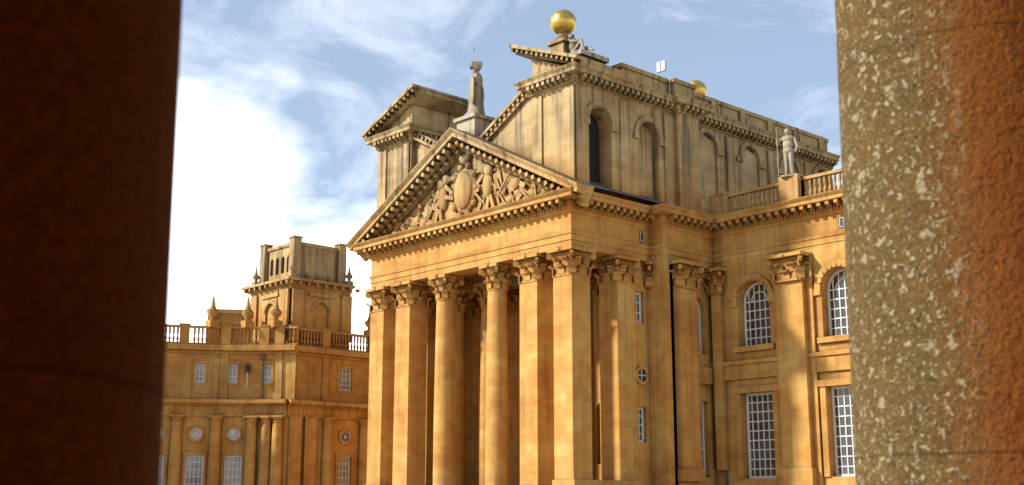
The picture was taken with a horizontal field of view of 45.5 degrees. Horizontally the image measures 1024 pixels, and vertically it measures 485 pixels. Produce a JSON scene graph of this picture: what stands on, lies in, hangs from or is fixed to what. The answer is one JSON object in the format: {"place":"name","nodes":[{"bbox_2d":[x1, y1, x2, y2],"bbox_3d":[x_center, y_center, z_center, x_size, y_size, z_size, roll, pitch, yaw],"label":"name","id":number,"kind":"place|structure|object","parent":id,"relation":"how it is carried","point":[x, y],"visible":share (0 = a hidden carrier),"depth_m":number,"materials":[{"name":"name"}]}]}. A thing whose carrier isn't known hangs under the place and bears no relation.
{"place":"outdoors","nodes":[
{"label":"outdoors","id":0,"kind":"place"},
{"bbox_2d":[167,0,841,350],"label":"sky","id":1,"kind":"structure","parent":0,"point":[277,99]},
{"bbox_2d":[0,0,1023,484],"bbox_3d":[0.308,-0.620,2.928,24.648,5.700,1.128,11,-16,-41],"label":"foreground columns","id":2,"kind":"structure","parent":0,"point":[930,94],"depth_m":3.41,"materials":[{"name":"brown stone"}]},
{"label":"ground","id":3,"kind":"structure","parent":0,"visible":0},
{"bbox_2d":[161,235,369,484],"bbox_3d":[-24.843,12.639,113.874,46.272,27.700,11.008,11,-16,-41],"label":"wing walls","id":4,"kind":"structure","parent":3,"relation":"on","point":[305,374],"depth_m":114.08,"materials":[{"name":"beige stone"}]},
{"bbox_2d":[162,415,367,484],"bbox_3d":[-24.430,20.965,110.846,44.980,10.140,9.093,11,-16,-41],"label":"pilasters","id":5,"kind":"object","parent":4,"relation":"attached to","point":[270,457],"depth_m":110.11,"materials":[{"name":"beige stone"}]},
{"bbox_2d":[205,258,370,336],"bbox_3d":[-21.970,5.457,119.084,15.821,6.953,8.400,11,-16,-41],"label":"finials","id":6,"kind":"object","parent":4,"relation":"on","point":[247,314],"visible":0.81,"depth_m":114.59,"materials":[{"name":"stone"}]},
{"bbox_2d":[177,144,728,484],"bbox_3d":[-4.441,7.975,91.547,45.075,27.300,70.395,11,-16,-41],"label":"lead roof","id":7,"kind":"object","parent":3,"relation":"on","point":[601,186],"visible":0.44,"depth_m":79.43,"materials":[{"name":"grey metal"}]},
{"bbox_2d":[245,113,843,371],"bbox_3d":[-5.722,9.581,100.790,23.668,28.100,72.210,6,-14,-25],"label":"dark interior","id":8,"kind":"object","parent":3,"relation":"on","point":[594,173],"visible":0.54,"depth_m":79.04,"materials":[{"name":"grey"}]},
{"bbox_2d":[366,274,817,484],"bbox_3d":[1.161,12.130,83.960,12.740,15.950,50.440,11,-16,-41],"label":"portico columns","id":9,"kind":"structure","parent":3,"relation":"on","point":[416,416],"depth_m":77.17,"materials":[{"name":"stone"}]},
{"bbox_2d":[346,44,855,484],"bbox_3d":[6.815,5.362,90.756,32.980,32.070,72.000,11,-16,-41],"label":"palace walls","id":10,"kind":"structure","parent":3,"relation":"on","point":[677,163],"depth_m":79.75,"materials":[{"name":"stone"}]},
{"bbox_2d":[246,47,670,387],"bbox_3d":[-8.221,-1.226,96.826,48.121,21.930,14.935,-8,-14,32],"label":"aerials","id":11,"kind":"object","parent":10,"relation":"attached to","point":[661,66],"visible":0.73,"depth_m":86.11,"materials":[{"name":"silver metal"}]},
{"bbox_2d":[167,168,841,352],"bbox_3d":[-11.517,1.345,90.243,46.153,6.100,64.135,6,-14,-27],"label":"balustrades","id":12,"kind":"object","parent":10,"relation":"on","point":[792,187],"visible":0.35,"depth_m":113.28,"materials":[{"name":"stone"}]},
{"bbox_2d":[160,134,854,484],"bbox_3d":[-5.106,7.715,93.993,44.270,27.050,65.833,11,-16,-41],"label":"window frames","id":13,"kind":"structure","parent":10,"relation":"attached to","point":[196,434],"depth_m":78.81,"materials":[{"name":"white wood"}]},
{"bbox_2d":[160,137,816,484],"bbox_3d":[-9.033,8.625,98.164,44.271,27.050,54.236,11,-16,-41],"label":"windows","id":14,"kind":"structure","parent":13,"relation":"in","point":[230,459],"depth_m":110.44,"materials":[{"name":"grey glass"}]},
{"bbox_2d":[635,217,854,475],"bbox_3d":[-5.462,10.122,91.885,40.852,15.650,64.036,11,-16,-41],"label":"window glass","id":15,"kind":"object","parent":13,"relation":"in","point":[846,390],"visible":0.31,"depth_m":77.52,"materials":[{"name":"glass"}]},
{"bbox_2d":[547,33,569,52],"bbox_3d":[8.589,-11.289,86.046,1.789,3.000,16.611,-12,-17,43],"label":"ball pedestals","id":16,"kind":"object","parent":10,"relation":"on","point":[560,43],"visible":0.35,"depth_m":80.40,"materials":[{"name":"stone"}]},
{"bbox_2d":[550,10,706,95],"bbox_3d":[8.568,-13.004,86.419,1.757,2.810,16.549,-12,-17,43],"label":"gold balls","id":17,"kind":"object","parent":16,"relation":"on","point":[562,21],"visible":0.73,"depth_m":80.80,"materials":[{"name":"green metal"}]},
{"bbox_2d":[362,48,842,384],"bbox_3d":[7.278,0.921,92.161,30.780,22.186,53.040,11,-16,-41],"label":"palace carving","id":18,"kind":"object","parent":10,"relation":"attached to","point":[549,265],"visible":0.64,"depth_m":80.65,"materials":[{"name":"stone"}]},
{"bbox_2d":[453,34,798,177],"bbox_3d":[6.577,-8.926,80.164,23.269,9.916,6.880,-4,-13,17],"label":"statues","id":19,"kind":"object","parent":10,"relation":"attached to","point":[476,120],"visible":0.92,"depth_m":83.70,"materials":[{"name":"stone"}]}
]}

